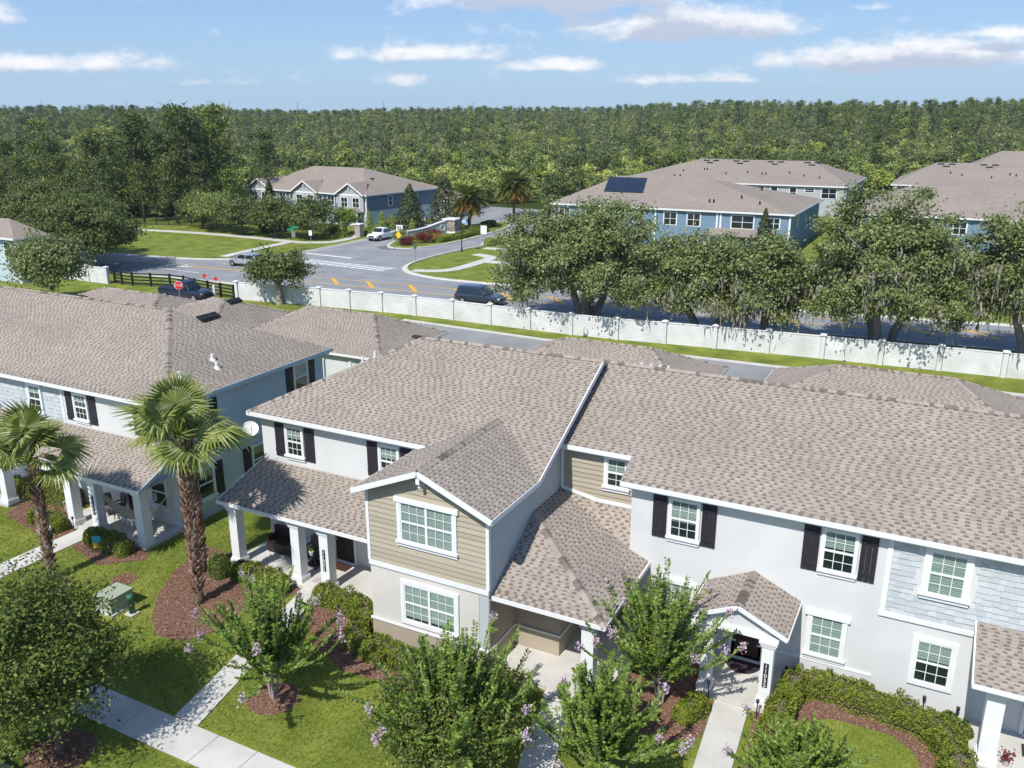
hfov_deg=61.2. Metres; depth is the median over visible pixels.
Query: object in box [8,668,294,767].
front pavement
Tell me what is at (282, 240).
pavement
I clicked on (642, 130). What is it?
cypress tree
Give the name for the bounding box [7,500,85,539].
mulch bed
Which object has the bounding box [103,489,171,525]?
hammock
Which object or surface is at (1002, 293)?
live oak
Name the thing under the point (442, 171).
young tree
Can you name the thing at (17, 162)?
pine tree
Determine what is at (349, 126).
cypress tree
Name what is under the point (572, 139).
cypress tree
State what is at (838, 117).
cypress tree
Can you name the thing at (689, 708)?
shrub
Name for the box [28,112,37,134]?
cypress tree
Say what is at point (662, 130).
cypress tree
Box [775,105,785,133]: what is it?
pine tree
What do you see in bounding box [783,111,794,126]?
pine tree
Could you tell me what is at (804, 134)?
cypress tree
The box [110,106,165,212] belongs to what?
pine tree
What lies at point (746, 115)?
pine tree
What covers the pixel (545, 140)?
cypress tree
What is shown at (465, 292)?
suv
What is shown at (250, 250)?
pavement
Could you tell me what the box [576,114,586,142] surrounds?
cypress tree
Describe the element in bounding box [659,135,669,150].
pine tree
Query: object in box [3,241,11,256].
window
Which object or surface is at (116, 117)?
pine tree
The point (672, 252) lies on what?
hedge
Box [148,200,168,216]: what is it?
young tree
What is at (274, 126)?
cypress tree
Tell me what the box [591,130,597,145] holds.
cypress tree
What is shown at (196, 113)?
pine tree
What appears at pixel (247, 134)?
cypress tree
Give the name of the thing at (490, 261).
pavement
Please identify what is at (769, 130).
cypress tree
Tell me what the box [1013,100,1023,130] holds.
pine tree
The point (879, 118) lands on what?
pine tree
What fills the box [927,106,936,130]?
pine tree
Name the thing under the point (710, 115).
pine tree
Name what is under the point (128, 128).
pine tree
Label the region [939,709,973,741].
shrub
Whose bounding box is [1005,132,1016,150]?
cypress tree
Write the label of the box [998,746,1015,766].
potted flower
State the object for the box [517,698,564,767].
garden path
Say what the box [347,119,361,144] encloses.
cypress tree
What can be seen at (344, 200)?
window
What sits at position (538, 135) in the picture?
pine tree
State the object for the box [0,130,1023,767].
ground
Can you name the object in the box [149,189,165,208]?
young tree
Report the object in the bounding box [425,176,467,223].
magnolia
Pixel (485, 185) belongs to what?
young tree
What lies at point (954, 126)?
pine tree
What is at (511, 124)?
cypress tree
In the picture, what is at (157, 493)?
window
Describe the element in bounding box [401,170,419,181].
young tree
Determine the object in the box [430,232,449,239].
shrub
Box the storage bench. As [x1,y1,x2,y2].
[267,524,291,556]
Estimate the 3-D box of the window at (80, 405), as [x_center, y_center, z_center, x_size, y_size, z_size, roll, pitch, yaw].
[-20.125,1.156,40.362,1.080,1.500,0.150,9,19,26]
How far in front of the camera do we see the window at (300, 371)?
45.20 m
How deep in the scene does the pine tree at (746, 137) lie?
313.15 m
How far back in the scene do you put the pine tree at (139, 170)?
151.39 m
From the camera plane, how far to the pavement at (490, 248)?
122.85 m
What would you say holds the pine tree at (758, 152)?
on the ground at (172, 244)
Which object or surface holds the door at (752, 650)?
in the townhouse at (426, 485)
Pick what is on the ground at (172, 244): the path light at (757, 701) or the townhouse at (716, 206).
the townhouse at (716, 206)
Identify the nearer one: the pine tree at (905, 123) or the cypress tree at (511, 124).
the pine tree at (905, 123)
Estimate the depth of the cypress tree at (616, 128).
287.57 m
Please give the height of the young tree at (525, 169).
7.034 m
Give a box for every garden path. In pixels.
[0,529,83,577]
[175,595,311,725]
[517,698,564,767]
[693,699,746,767]
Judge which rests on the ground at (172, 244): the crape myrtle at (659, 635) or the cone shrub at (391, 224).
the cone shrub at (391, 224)
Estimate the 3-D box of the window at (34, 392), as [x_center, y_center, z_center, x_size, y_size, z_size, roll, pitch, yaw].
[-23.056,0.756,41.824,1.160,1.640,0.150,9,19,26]
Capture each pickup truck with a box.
[158,279,213,299]
[367,227,395,240]
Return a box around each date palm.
[448,182,489,225]
[491,167,537,216]
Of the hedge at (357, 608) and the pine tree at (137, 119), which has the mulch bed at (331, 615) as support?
the hedge at (357, 608)
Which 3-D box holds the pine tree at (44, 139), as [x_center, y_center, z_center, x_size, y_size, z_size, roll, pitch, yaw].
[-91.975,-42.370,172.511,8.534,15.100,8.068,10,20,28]
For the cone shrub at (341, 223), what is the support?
on the ground at (172, 244)
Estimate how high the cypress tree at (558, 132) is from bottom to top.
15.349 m
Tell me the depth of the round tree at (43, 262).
84.59 m
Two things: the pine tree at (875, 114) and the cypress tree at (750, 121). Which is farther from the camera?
the cypress tree at (750, 121)
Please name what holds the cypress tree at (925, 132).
on the ground at (172, 244)
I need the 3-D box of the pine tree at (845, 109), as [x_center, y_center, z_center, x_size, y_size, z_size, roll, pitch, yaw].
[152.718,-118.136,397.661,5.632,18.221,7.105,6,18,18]
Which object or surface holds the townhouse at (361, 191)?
on the ground at (172, 244)
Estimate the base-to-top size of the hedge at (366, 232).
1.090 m
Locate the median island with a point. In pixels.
(500, 225)
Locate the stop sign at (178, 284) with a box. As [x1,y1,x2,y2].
[174,281,182,296]
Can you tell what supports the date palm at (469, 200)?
on the median island
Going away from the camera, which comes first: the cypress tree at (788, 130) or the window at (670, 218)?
the window at (670, 218)
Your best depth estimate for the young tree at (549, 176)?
179.52 m
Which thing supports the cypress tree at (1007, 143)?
on the ground at (172, 244)
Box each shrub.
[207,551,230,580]
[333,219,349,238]
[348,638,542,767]
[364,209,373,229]
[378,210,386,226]
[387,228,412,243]
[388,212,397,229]
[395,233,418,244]
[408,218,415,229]
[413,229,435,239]
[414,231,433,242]
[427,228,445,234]
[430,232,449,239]
[672,690,710,727]
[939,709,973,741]
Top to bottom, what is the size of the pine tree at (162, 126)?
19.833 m
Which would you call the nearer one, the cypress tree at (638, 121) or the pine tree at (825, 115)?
the pine tree at (825, 115)
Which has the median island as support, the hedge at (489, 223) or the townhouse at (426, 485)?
the hedge at (489, 223)
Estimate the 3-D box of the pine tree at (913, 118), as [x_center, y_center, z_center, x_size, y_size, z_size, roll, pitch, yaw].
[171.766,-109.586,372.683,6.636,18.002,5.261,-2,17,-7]
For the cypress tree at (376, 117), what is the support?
on the ground at (172, 244)
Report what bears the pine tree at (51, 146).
on the ground at (172, 244)
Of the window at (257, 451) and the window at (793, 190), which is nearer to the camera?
the window at (257, 451)
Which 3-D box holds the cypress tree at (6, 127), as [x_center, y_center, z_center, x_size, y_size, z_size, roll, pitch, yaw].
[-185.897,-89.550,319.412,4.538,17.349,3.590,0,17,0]
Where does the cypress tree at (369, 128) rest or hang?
on the ground at (172, 244)
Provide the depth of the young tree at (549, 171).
204.51 m
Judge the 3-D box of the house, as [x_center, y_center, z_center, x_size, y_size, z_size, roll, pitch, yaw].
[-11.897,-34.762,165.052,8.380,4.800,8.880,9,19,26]
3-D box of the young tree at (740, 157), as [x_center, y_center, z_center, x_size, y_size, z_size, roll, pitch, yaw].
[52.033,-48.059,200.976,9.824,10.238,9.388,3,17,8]
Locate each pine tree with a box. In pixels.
[0,136,28,189]
[0,154,36,192]
[0,161,9,192]
[12,128,32,161]
[20,138,45,177]
[25,122,34,137]
[31,133,69,179]
[34,138,79,186]
[40,105,56,131]
[45,153,76,189]
[66,127,114,190]
[69,138,111,185]
[70,110,80,134]
[70,132,119,194]
[78,112,92,132]
[83,155,121,202]
[90,127,126,186]
[101,118,158,216]
[105,117,156,197]
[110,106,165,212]
[110,113,122,139]
[114,106,123,126]
[118,161,153,221]
[138,128,182,219]
[142,109,232,221]
[147,111,204,214]
[148,99,214,217]
[151,154,191,221]
[169,108,231,186]
[184,160,220,223]
[189,100,244,191]
[203,134,247,196]
[215,168,248,222]
[231,109,240,129]
[240,127,282,193]
[289,127,304,139]
[310,113,317,132]
[331,144,359,167]
[339,111,350,132]
[383,117,393,132]
[447,112,457,126]
[447,132,461,145]
[479,111,490,140]
[495,116,505,128]
[509,135,518,146]
[528,124,542,148]
[536,110,544,122]
[624,126,638,138]
[626,129,640,159]
[647,124,663,137]
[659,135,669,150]
[669,131,688,160]
[694,109,703,131]
[699,121,710,129]
[703,108,714,124]
[710,143,724,157]
[731,100,742,123]
[736,125,748,136]
[737,127,749,149]
[742,102,752,123]
[750,147,769,159]
[766,102,774,115]
[772,116,784,137]
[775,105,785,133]
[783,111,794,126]
[793,101,807,131]
[801,107,811,127]
[808,105,820,132]
[815,105,828,126]
[816,108,827,127]
[818,109,830,129]
[825,120,834,130]
[827,104,835,118]
[830,113,845,132]
[841,107,851,131]
[842,99,853,124]
[843,118,850,134]
[845,119,858,139]
[847,103,854,130]
[853,107,867,137]
[857,101,872,117]
[862,106,875,135]
[865,106,876,123]
[866,111,880,142]
[868,133,886,164]
[874,111,887,129]
[874,116,882,131]
[878,99,891,127]
[879,101,892,129]
[885,104,902,133]
[885,127,894,142]
[886,113,904,131]
[887,120,902,136]
[889,118,902,139]
[899,105,910,121]
[901,116,911,134]
[903,108,919,130]
[908,106,920,127]
[910,112,922,126]
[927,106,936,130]
[928,138,943,164]
[929,119,938,134]
[939,103,951,129]
[943,119,958,133]
[950,115,960,135]
[956,118,971,139]
[963,96,977,130]
[972,105,984,128]
[972,113,989,137]
[990,95,1001,120]
[992,109,1006,137]
[993,105,1001,119]
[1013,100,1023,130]
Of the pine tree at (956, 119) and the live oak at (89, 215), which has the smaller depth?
the live oak at (89, 215)
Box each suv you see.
[227,252,260,265]
[454,283,506,304]
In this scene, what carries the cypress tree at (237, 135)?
on the ground at (172, 244)
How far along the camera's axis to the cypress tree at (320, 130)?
321.30 m
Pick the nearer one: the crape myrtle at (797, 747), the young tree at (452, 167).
the crape myrtle at (797, 747)
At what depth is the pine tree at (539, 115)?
465.10 m
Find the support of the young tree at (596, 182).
on the ground at (172, 244)
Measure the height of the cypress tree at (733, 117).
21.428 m
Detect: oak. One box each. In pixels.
[0,166,107,221]
[5,184,153,265]
[173,187,217,227]
[185,190,244,231]
[209,189,257,234]
[238,241,322,304]
[243,191,299,236]
[274,194,340,238]
[481,191,695,322]
[652,222,757,326]
[711,228,827,338]
[788,179,1006,353]
[953,194,1023,353]
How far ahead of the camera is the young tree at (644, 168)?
204.62 m
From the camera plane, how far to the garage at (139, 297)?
68.46 m
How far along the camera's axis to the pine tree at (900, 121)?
378.87 m
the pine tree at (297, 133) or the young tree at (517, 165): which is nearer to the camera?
the young tree at (517, 165)
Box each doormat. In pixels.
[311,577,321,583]
[336,562,352,571]
[726,657,759,673]
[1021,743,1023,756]
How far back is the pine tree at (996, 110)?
404.29 m
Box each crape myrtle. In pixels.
[184,563,346,707]
[338,611,548,767]
[521,655,694,767]
[574,557,746,704]
[721,699,874,767]
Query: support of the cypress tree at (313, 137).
on the ground at (172, 244)
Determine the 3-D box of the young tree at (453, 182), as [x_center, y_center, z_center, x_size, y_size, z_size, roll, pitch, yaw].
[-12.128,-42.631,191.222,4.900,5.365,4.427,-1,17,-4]
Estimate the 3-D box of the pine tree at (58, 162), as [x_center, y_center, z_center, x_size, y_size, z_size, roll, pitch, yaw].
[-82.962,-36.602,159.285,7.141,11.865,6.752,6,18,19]
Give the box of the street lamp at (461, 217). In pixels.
[459,213,465,251]
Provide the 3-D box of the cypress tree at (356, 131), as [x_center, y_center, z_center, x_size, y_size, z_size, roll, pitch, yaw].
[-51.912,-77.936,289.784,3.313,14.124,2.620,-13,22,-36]
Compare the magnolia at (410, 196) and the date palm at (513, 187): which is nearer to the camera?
the magnolia at (410, 196)
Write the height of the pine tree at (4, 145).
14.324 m
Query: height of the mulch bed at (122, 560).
0.001 m
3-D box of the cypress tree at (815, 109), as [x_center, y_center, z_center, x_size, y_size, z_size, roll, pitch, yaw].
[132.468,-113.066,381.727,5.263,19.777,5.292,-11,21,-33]
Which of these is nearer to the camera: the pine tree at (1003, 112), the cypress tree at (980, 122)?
the cypress tree at (980, 122)
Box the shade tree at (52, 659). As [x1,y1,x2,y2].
[0,535,166,767]
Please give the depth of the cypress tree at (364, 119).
389.15 m
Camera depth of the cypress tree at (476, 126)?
354.31 m
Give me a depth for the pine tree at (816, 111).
394.41 m
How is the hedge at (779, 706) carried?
on the mulch bed at (840, 714)
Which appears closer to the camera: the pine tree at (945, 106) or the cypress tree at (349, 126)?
the cypress tree at (349, 126)
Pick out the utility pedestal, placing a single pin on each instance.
(130, 600)
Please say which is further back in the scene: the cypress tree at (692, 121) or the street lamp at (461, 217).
the cypress tree at (692, 121)
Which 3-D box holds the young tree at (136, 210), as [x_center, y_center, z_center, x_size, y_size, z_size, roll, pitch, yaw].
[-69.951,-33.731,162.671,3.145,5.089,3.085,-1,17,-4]
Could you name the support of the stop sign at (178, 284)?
on the ground at (172, 244)
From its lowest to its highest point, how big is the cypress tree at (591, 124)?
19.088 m
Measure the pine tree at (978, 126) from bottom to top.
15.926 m
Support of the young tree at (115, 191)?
on the ground at (172, 244)
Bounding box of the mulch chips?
[7,500,964,767]
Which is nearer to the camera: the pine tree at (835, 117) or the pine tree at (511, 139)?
the pine tree at (511, 139)
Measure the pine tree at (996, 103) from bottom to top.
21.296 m
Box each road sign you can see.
[396,225,402,232]
[481,226,486,243]
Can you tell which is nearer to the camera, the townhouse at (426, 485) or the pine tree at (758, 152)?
the townhouse at (426, 485)
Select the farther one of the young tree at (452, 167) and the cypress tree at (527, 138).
the cypress tree at (527, 138)
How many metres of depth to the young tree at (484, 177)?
185.86 m
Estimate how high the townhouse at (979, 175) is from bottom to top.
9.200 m
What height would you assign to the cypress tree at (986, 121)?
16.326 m
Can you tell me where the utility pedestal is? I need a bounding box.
[124,594,140,617]
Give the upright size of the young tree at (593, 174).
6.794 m
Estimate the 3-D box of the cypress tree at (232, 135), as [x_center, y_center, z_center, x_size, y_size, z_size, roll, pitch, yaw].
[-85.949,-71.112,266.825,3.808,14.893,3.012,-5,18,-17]
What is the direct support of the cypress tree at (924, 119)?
on the ground at (172, 244)
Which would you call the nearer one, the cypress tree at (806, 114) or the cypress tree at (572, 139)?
the cypress tree at (572, 139)
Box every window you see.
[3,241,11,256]
[25,382,45,416]
[71,392,90,425]
[149,480,170,511]
[196,463,218,503]
[251,190,257,199]
[251,441,264,466]
[283,424,305,462]
[292,361,308,389]
[296,194,302,202]
[327,195,334,205]
[340,196,347,206]
[352,197,359,207]
[377,443,399,470]
[388,195,392,205]
[393,495,458,559]
[400,578,459,637]
[559,206,569,216]
[601,457,629,494]
[658,576,696,625]
[663,211,677,225]
[665,497,700,546]
[686,212,700,226]
[730,215,754,229]
[770,186,777,190]
[770,218,780,229]
[789,187,796,193]
[802,608,850,665]
[804,188,814,192]
[816,527,860,581]
[820,188,837,198]
[907,634,958,693]
[918,548,975,607]
[951,221,967,234]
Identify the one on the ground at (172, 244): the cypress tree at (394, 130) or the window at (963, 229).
the cypress tree at (394, 130)
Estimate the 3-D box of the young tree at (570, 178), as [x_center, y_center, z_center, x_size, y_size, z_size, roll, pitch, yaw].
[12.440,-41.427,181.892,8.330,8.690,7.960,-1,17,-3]
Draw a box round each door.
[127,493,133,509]
[336,535,354,562]
[730,632,760,660]
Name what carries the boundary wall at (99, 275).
on the ground at (172, 244)
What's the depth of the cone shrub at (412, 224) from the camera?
139.23 m
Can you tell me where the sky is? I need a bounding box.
[0,0,1023,114]
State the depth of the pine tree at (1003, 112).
330.27 m
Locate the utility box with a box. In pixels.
[93,582,136,617]
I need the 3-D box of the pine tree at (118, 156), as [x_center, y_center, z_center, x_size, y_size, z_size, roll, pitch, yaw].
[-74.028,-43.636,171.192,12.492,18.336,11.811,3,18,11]
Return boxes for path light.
[707,680,710,697]
[756,699,759,717]
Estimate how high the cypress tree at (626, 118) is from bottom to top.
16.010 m
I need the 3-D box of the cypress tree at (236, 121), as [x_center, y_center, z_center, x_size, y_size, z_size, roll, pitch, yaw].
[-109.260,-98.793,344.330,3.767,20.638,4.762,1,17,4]
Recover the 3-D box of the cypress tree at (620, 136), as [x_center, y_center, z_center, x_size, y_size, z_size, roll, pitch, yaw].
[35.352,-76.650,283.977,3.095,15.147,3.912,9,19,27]
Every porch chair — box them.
[104,492,115,515]
[109,492,125,518]
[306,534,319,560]
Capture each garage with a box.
[79,287,199,307]
[171,297,290,327]
[251,305,448,377]
[529,337,728,374]
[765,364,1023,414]
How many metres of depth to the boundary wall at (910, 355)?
71.25 m
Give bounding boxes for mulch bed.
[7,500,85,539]
[22,730,96,767]
[72,540,148,565]
[110,573,136,584]
[152,547,300,640]
[245,682,299,715]
[308,602,516,721]
[577,646,713,740]
[743,674,966,767]
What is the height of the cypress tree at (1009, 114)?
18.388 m
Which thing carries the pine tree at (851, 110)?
on the ground at (172, 244)
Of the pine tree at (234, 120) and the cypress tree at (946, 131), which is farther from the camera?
the pine tree at (234, 120)
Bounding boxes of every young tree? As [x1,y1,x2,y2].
[0,179,5,205]
[14,167,43,180]
[105,186,130,215]
[108,182,137,214]
[130,194,148,214]
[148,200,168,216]
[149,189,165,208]
[166,193,178,212]
[237,165,258,185]
[249,169,277,179]
[280,167,297,175]
[291,154,333,171]
[361,165,386,173]
[390,166,408,176]
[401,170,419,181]
[433,165,457,180]
[440,162,460,179]
[447,170,466,183]
[450,179,465,187]
[462,168,482,183]
[469,179,492,197]
[472,177,493,199]
[474,174,494,200]
[486,169,500,194]
[491,166,511,193]
[506,161,523,170]
[514,167,534,175]
[521,179,532,202]
[525,173,538,189]
[530,179,539,196]
[534,182,544,199]
[538,166,555,185]
[538,173,570,195]
[539,180,571,205]
[552,166,585,193]
[568,183,575,194]
[581,172,599,186]
[586,172,606,181]
[586,175,605,188]
[597,169,611,176]
[608,167,628,176]
[635,164,654,173]
[725,154,755,159]
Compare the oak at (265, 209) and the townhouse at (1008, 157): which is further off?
the townhouse at (1008, 157)
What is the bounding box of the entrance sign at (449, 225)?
[406,217,460,236]
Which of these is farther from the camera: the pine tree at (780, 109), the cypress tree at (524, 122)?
the cypress tree at (524, 122)
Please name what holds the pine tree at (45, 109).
on the ground at (172, 244)
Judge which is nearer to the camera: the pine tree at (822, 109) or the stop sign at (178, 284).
the stop sign at (178, 284)
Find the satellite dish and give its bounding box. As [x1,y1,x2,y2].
[238,421,258,438]
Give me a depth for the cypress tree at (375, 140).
304.76 m
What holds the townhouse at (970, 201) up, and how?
on the ground at (172, 244)
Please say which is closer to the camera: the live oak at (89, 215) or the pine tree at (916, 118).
the live oak at (89, 215)
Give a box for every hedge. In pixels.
[0,473,85,507]
[26,507,69,533]
[82,526,135,558]
[124,216,214,225]
[229,559,292,594]
[237,217,347,233]
[311,579,438,675]
[364,229,373,235]
[376,215,420,226]
[432,228,488,242]
[467,220,496,229]
[484,237,513,245]
[494,662,543,715]
[580,242,742,256]
[751,689,797,755]
[775,663,978,767]
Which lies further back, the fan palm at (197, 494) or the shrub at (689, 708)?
the fan palm at (197, 494)
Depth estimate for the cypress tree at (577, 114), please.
338.44 m
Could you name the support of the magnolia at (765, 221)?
on the ground at (172, 244)
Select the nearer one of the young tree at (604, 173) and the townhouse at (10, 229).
the townhouse at (10, 229)
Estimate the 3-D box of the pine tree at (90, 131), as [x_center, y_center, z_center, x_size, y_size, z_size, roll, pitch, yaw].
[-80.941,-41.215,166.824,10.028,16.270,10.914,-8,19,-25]
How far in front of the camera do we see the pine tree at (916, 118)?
412.95 m
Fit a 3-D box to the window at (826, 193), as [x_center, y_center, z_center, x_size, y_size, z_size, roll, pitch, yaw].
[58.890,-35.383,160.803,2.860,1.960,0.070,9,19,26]
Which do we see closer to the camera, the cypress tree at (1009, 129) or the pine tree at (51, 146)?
the pine tree at (51, 146)
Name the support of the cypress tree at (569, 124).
on the ground at (172, 244)
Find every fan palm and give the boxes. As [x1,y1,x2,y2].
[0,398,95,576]
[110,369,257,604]
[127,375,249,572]
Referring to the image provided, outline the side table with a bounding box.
[307,551,319,569]
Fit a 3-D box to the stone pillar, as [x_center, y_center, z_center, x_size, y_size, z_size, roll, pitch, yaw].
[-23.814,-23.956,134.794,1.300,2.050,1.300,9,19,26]
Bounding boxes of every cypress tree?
[0,117,11,141]
[10,117,21,136]
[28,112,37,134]
[75,123,84,152]
[149,119,157,131]
[222,116,235,152]
[229,130,237,153]
[232,110,242,135]
[235,128,241,146]
[242,119,251,144]
[256,117,263,145]
[270,117,278,135]
[283,132,290,150]
[296,114,308,153]
[308,121,321,152]
[315,116,326,144]
[315,136,326,156]
[327,129,337,152]
[333,118,340,136]
[338,117,348,140]
[347,118,352,137]
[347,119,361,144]
[351,137,359,151]
[353,130,361,152]
[360,111,367,133]
[361,125,371,152]
[364,119,374,141]
[371,124,383,159]
[371,130,381,150]
[373,115,381,133]
[391,121,400,149]
[404,114,415,137]
[413,114,421,138]
[416,121,424,139]
[426,115,438,148]
[429,122,437,140]
[433,114,442,137]
[435,108,442,133]
[438,116,452,149]
[472,116,479,138]
[487,123,497,152]
[494,111,502,134]
[506,112,513,133]
[510,113,517,131]
[520,117,526,134]
[523,117,532,144]
[540,128,547,147]
[545,111,551,132]
[552,120,559,145]
[552,124,560,145]
[564,110,571,132]
[567,118,574,143]
[568,126,579,150]
[571,107,580,136]
[574,126,584,151]
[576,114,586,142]
[588,112,597,136]
[589,119,596,138]
[590,114,603,157]
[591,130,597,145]
[598,123,613,152]
[613,105,621,128]
[613,126,620,150]
[615,127,624,152]
[621,117,628,131]
[625,111,634,140]
[636,111,642,130]
[640,122,647,143]
[659,124,665,143]
[666,130,675,149]
[687,113,695,142]
[687,129,694,149]
[694,128,700,142]
[716,110,723,127]
[716,123,721,134]
[727,105,737,141]
[748,115,754,133]
[750,117,760,143]
[752,110,763,133]
[759,124,767,146]
[766,123,772,138]
[767,114,775,135]
[773,118,778,137]
[780,122,790,144]
[786,127,799,151]
[790,111,804,148]
[791,107,800,128]
[800,110,810,134]
[800,119,813,145]
[808,104,817,125]
[809,116,816,132]
[833,116,842,136]
[833,121,842,146]
[852,119,862,140]
[856,126,866,145]
[914,121,922,146]
[915,115,928,150]
[917,121,929,141]
[938,118,952,152]
[958,112,967,130]
[972,109,989,151]
[980,117,989,142]
[986,122,993,133]
[987,114,1010,153]
[994,122,1002,139]
[1000,111,1014,141]
[1001,124,1014,145]
[1002,99,1014,120]
[1003,135,1013,150]
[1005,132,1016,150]
[1010,117,1018,133]
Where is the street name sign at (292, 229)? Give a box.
[287,226,297,242]
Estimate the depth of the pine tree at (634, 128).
363.62 m
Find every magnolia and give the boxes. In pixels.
[255,178,287,233]
[394,182,430,229]
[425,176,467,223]
[749,208,775,259]
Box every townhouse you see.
[0,218,49,283]
[0,285,332,550]
[216,335,1023,767]
[245,166,438,226]
[550,176,823,250]
[630,159,866,217]
[855,185,1023,256]
[891,162,1023,189]
[972,151,1023,163]
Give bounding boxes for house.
[435,189,475,216]
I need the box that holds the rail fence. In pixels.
[112,270,234,297]
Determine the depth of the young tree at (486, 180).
184.80 m
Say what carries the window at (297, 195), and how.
in the townhouse at (361, 191)
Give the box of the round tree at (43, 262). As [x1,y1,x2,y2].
[0,223,96,292]
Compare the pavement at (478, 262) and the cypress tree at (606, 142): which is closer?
the pavement at (478, 262)
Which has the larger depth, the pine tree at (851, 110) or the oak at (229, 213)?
the pine tree at (851, 110)
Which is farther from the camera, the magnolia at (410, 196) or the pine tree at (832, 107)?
the pine tree at (832, 107)
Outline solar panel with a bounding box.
[604,177,646,192]
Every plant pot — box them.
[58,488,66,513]
[308,546,315,555]
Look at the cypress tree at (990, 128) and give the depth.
338.90 m
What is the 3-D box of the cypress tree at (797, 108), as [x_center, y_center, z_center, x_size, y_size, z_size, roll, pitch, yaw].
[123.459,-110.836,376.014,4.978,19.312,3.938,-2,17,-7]
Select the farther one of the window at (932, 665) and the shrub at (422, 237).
the shrub at (422, 237)
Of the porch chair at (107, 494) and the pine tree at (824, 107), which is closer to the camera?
the porch chair at (107, 494)
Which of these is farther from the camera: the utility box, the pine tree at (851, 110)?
the pine tree at (851, 110)
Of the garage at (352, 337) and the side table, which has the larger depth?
the garage at (352, 337)
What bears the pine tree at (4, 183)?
on the ground at (172, 244)
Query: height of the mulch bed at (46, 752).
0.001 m
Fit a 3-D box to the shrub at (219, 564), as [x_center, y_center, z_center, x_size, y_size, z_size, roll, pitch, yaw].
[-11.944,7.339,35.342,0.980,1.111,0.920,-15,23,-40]
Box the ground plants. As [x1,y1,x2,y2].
[312,234,330,238]
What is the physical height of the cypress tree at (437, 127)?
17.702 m
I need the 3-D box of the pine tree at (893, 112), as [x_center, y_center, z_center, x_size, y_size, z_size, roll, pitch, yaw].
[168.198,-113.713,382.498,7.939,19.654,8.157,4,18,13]
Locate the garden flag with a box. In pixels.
[90,536,101,549]
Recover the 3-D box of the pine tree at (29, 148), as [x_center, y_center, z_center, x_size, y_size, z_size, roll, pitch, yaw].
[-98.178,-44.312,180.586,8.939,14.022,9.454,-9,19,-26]
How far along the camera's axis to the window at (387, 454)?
33.67 m
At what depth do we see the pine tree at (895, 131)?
330.53 m
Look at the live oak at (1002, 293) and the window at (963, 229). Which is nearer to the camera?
the live oak at (1002, 293)
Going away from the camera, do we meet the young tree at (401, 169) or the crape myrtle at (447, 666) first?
the crape myrtle at (447, 666)
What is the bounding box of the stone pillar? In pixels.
[353,223,364,236]
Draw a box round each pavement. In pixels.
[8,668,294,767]
[135,216,438,242]
[218,242,291,256]
[411,253,496,271]
[480,260,829,287]
[483,247,504,249]
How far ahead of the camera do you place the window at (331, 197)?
150.21 m
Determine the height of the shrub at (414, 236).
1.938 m
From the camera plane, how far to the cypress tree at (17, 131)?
343.19 m
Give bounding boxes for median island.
[389,222,508,247]
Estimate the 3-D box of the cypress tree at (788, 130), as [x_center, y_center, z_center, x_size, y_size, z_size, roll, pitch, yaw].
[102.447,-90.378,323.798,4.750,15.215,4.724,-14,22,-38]
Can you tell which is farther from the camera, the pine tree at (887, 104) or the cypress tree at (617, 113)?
the cypress tree at (617, 113)
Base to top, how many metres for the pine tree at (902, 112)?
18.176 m
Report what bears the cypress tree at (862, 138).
on the ground at (172, 244)
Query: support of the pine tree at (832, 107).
on the ground at (172, 244)
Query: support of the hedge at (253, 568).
on the mulch bed at (184, 596)
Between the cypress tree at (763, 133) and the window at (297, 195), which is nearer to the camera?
the window at (297, 195)
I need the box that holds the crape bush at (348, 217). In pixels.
[331,206,363,229]
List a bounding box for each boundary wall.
[65,265,110,283]
[233,280,1023,378]
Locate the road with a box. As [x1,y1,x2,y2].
[80,206,1023,351]
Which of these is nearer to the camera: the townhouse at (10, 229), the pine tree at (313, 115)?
the townhouse at (10, 229)
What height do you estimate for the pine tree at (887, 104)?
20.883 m
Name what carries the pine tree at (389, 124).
on the ground at (172, 244)
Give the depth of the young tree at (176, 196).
165.69 m
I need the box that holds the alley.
[403,319,1023,398]
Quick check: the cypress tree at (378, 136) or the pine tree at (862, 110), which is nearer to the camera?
the cypress tree at (378, 136)
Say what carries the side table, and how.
on the townhouse at (426, 485)
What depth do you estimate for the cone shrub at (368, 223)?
140.08 m
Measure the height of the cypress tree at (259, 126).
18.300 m
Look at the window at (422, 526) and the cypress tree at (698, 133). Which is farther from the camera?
the cypress tree at (698, 133)
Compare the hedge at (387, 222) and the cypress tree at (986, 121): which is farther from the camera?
the cypress tree at (986, 121)
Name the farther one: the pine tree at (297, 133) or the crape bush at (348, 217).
the pine tree at (297, 133)
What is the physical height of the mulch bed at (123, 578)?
0.001 m
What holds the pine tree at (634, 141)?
on the ground at (172, 244)
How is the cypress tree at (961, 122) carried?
on the ground at (172, 244)
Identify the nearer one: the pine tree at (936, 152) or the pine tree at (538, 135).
the pine tree at (936, 152)

